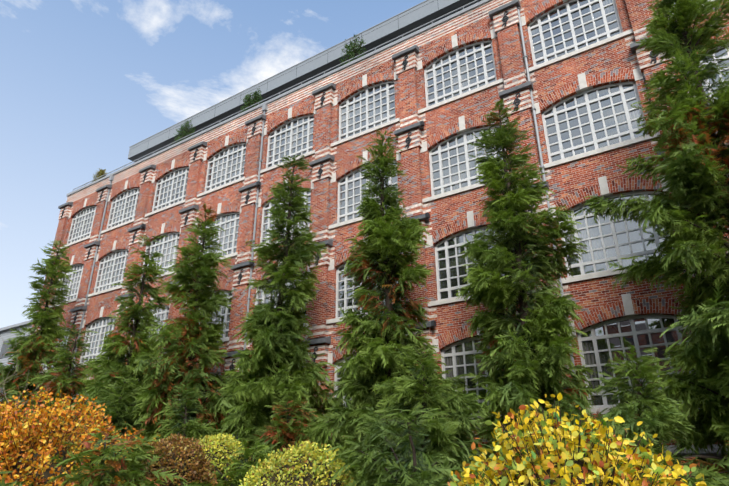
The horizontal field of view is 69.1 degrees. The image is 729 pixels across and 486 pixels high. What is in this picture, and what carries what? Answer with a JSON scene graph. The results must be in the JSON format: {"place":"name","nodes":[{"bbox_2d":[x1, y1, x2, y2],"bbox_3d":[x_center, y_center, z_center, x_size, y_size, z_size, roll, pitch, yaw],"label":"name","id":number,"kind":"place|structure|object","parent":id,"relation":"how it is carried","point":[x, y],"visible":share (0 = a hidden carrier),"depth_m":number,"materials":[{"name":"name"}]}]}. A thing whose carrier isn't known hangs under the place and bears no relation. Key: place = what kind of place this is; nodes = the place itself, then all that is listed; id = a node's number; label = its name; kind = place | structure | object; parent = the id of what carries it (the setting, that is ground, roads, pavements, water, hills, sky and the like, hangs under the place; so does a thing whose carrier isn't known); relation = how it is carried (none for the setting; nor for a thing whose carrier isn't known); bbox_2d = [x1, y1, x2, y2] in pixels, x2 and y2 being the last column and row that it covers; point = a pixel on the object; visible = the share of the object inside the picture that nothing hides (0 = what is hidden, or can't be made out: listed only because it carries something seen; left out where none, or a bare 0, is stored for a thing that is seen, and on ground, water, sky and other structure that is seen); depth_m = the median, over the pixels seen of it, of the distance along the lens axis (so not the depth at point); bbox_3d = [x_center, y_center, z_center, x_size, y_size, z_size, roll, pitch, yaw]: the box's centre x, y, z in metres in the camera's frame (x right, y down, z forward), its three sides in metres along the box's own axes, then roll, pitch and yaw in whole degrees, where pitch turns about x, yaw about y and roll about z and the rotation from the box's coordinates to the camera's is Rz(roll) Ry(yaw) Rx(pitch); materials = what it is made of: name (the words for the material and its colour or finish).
{"place":"outdoors","nodes":[
{"label":"outdoors","id":0,"kind":"place"},
{"bbox_2d":[0,320,31,399],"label":"background building","id":1,"kind":"structure","parent":0,"point":[5,332],"depth_m":47.98,"materials":[{"name":"white"}]},
{"bbox_2d":[0,425,53,485],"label":"beech shrub","id":2,"kind":"object","parent":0,"point":[14,475],"depth_m":6.82,"materials":[{"name":"orange plant"}]},
{"bbox_2d":[0,0,424,327],"label":"sky","id":3,"kind":"structure","parent":0,"point":[83,82],"materials":[{"name":"blue"}]},
{"bbox_2d":[42,0,728,465],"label":"factory walls","id":4,"kind":"structure","parent":0,"point":[564,178],"depth_m":21.54,"materials":[{"name":"red brick"}]},
{"bbox_2d":[92,168,107,181],"bbox_3d":[-18.487,-4.578,37.115,1.644,1.532,1.026,-14,-27,30],"label":"roof shrub","id":5,"kind":"object","parent":4,"relation":"on","point":[99,174],"depth_m":37.05,"materials":[{"name":"plant"}]},
{"bbox_2d":[172,119,195,144],"bbox_3d":[-11.118,-6.823,32.833,2.436,2.256,1.064,-14,-27,30],"label":"roof shrub","id":6,"kind":"object","parent":4,"relation":"on","point":[183,131],"depth_m":32.79,"materials":[{"name":"green plant"}]},
{"bbox_2d":[240,88,262,110],"bbox_3d":[-6.382,-7.865,29.994,1.954,1.884,1.104,-14,-27,30],"label":"roof shrub","id":7,"kind":"object","parent":4,"relation":"on","point":[245,100],"depth_m":29.84,"materials":[{"name":"green plant"}]},
{"bbox_2d":[73,0,477,189],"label":"gutter","id":8,"kind":"object","parent":4,"relation":"on","point":[291,87],"visible":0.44,"depth_m":27.50,"materials":[{"name":"metal"}]},
{"bbox_2d":[128,0,481,161],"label":"penthouse","id":9,"kind":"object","parent":4,"relation":"on","point":[411,18],"visible":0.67,"depth_m":30.16,"materials":[{"name":"metal"}]},
{"bbox_2d":[339,34,366,65],"bbox_3d":[-0.522,-9.575,26.578,2.047,2.302,1.112,-14,-27,30],"label":"roof shrub","id":10,"kind":"object","parent":4,"relation":"on","point":[351,53],"depth_m":26.47,"materials":[{"name":"green plant"}]},
{"bbox_2d":[57,7,694,438],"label":"drainpipes","id":11,"kind":"object","parent":4,"relation":"attached to","point":[427,215],"visible":0.48,"depth_m":23.86,"materials":[{"name":"grey metal"}]},
{"bbox_2d":[30,0,728,452],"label":"brick pilasters","id":12,"kind":"object","parent":4,"relation":"attached to","point":[514,66],"visible":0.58,"depth_m":22.84,"materials":[{"name":"brick"}]},
{"bbox_2d":[33,11,725,373],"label":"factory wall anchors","id":13,"kind":"object","parent":12,"relation":"attached to","point":[505,19],"visible":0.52,"depth_m":23.74,"materials":[{"name":"black metal"}]},
{"bbox_2d":[35,0,728,394],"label":"window arches","id":14,"kind":"structure","parent":4,"relation":"attached to","point":[595,314],"depth_m":20.20,"materials":[{"name":"red brick"}]},
{"bbox_2d":[43,0,728,480],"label":"windows","id":15,"kind":"structure","parent":4,"relation":"in","point":[591,120],"depth_m":19.87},
{"bbox_2d":[447,393,706,485],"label":"yellow shrub","id":16,"kind":"object","parent":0,"point":[567,449],"depth_m":4.33,"materials":[{"name":"yellow plant"}]},
{"label":"ground","id":17,"kind":"structure","parent":0,"visible":0},
{"bbox_2d":[0,386,23,420],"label":"small conifer foliage","id":18,"kind":"object","parent":17,"relation":"on","point":[10,396],"visible":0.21,"depth_m":24.52,"materials":[{"name":"green plant"}]},
{"bbox_2d":[0,239,77,421],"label":"conifer tree","id":19,"kind":"object","parent":17,"relation":"on","point":[34,354],"visible":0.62,"depth_m":28.13,"materials":[{"name":"green plant"}]},
{"bbox_2d":[0,336,80,432],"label":"conifer tree","id":20,"kind":"object","parent":17,"relation":"on","point":[25,387],"visible":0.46,"depth_m":9.73,"materials":[{"name":"green plant"}]},
{"bbox_2d":[31,401,81,447],"bbox_3d":[-13.113,8.845,21.318,3.724,5.086,3.586,-14,-27,30],"label":"small conifer foliage","id":21,"kind":"object","parent":17,"relation":"on","point":[50,403],"depth_m":21.86,"materials":[{"name":"green plant"}]},
{"bbox_2d":[25,322,97,441],"bbox_3d":[-14.145,8.048,24.442,4.333,8.785,4.351,-14,-27,30],"label":"conifer tree","id":22,"kind":"object","parent":17,"relation":"on","point":[63,380],"visible":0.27,"depth_m":24.89,"materials":[{"name":"green plant"}]},
{"bbox_2d":[0,382,159,485],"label":"beech shrub","id":23,"kind":"object","parent":17,"relation":"on","point":[10,410],"depth_m":7.26,"materials":[{"name":"orange plant"}]},
{"bbox_2d":[0,413,214,485],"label":"conifer shrub","id":24,"kind":"object","parent":17,"relation":"on","point":[131,459],"visible":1,"depth_m":5.88,"materials":[{"name":"green plant"}]},
{"bbox_2d":[75,371,157,477],"bbox_3d":[-8.911,7.343,18.854,3.663,5.495,3.538,-14,-27,30],"label":"conifer tree","id":25,"kind":"object","parent":17,"relation":"on","point":[115,408],"visible":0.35,"depth_m":19.38,"materials":[{"name":"green plant"}]},
{"bbox_2d":[69,234,170,438],"bbox_3d":[-10.050,5.349,22.775,4.710,12.506,4.468,-14,-27,30],"label":"conifer tree","id":26,"kind":"object","parent":17,"relation":"on","point":[118,349],"visible":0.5,"depth_m":23.03,"materials":[{"name":"green plant"}]},
{"bbox_2d":[121,433,217,485],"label":"shrub","id":27,"kind":"object","parent":17,"relation":"on","point":[181,443],"depth_m":6.77,"materials":[{"name":"brown plant"}]},
{"bbox_2d":[131,203,243,447],"bbox_3d":[-6.885,4.011,20.567,4.542,12.374,4.755,-14,-27,30],"label":"conifer tree","id":28,"kind":"object","parent":17,"relation":"on","point":[176,364],"visible":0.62,"depth_m":20.51,"materials":[{"name":"green plant"}]},
{"bbox_2d":[153,383,229,444],"bbox_3d":[-5.748,6.811,16.354,3.724,4.996,3.423,-14,-27,30],"label":"conifer tree","id":29,"kind":"object","parent":17,"relation":"on","point":[183,426],"visible":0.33,"depth_m":17.29,"materials":[{"name":"green plant"}]},
{"bbox_2d":[194,432,253,485],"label":"shrub","id":30,"kind":"object","parent":17,"relation":"on","point":[233,443],"depth_m":7.81,"materials":[{"name":"plant"}]},
{"bbox_2d":[210,438,292,485],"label":"conifer shrub","id":31,"kind":"object","parent":17,"relation":"on","point":[242,469],"visible":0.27,"depth_m":7.45,"materials":[{"name":"green plant"}]},
{"bbox_2d":[215,155,343,459],"bbox_3d":[-3.061,2.770,19.092,3.881,13.210,4.818,-14,-27,30],"label":"conifer tree","id":32,"kind":"object","parent":17,"relation":"on","point":[274,362],"visible":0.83,"depth_m":18.34,"materials":[{"name":"green plant"}]},
{"bbox_2d":[250,396,322,460],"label":"conifer tree","id":33,"kind":"object","parent":17,"relation":"on","point":[294,424],"visible":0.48,"depth_m":14.65,"materials":[{"name":"green plant"}]},
{"bbox_2d":[238,440,355,485],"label":"shrub","id":34,"kind":"object","parent":17,"relation":"on","point":[316,453],"depth_m":6.03,"materials":[{"name":"plant"}]},
{"bbox_2d":[302,129,476,484],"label":"conifer tree","id":35,"kind":"object","parent":17,"relation":"on","point":[392,236],"visible":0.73,"depth_m":16.33,"materials":[{"name":"green plant"}]},
{"bbox_2d":[307,396,501,485],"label":"conifer shrub","id":36,"kind":"object","parent":17,"relation":"on","point":[417,476],"visible":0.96,"depth_m":6.01,"materials":[{"name":"green plant"}]},
{"bbox_2d":[349,339,492,482],"bbox_3d":[1.786,4.785,12.287,3.779,5.296,3.011,-14,-27,30],"label":"conifer tree","id":37,"kind":"object","parent":17,"relation":"on","point":[409,393],"visible":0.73,"depth_m":12.57,"materials":[{"name":"green plant"}]},
{"bbox_2d":[451,99,652,476],"bbox_3d":[4.322,1.214,14.419,4.704,12.601,5.052,-14,-27,30],"label":"conifer tree","id":38,"kind":"object","parent":17,"relation":"on","point":[526,373],"visible":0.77,"depth_m":14.36,"materials":[{"name":"green plant"}]},
{"bbox_2d":[573,0,728,480],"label":"conifer tree","id":39,"kind":"object","parent":17,"relation":"on","point":[694,169],"visible":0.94,"depth_m":11.98,"materials":[{"name":"green plant"}]},
{"bbox_2d":[584,345,728,485],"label":"conifer tree","id":40,"kind":"object","parent":17,"relation":"on","point":[661,413],"visible":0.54,"depth_m":9.85,"materials":[{"name":"green plant"}]}
]}

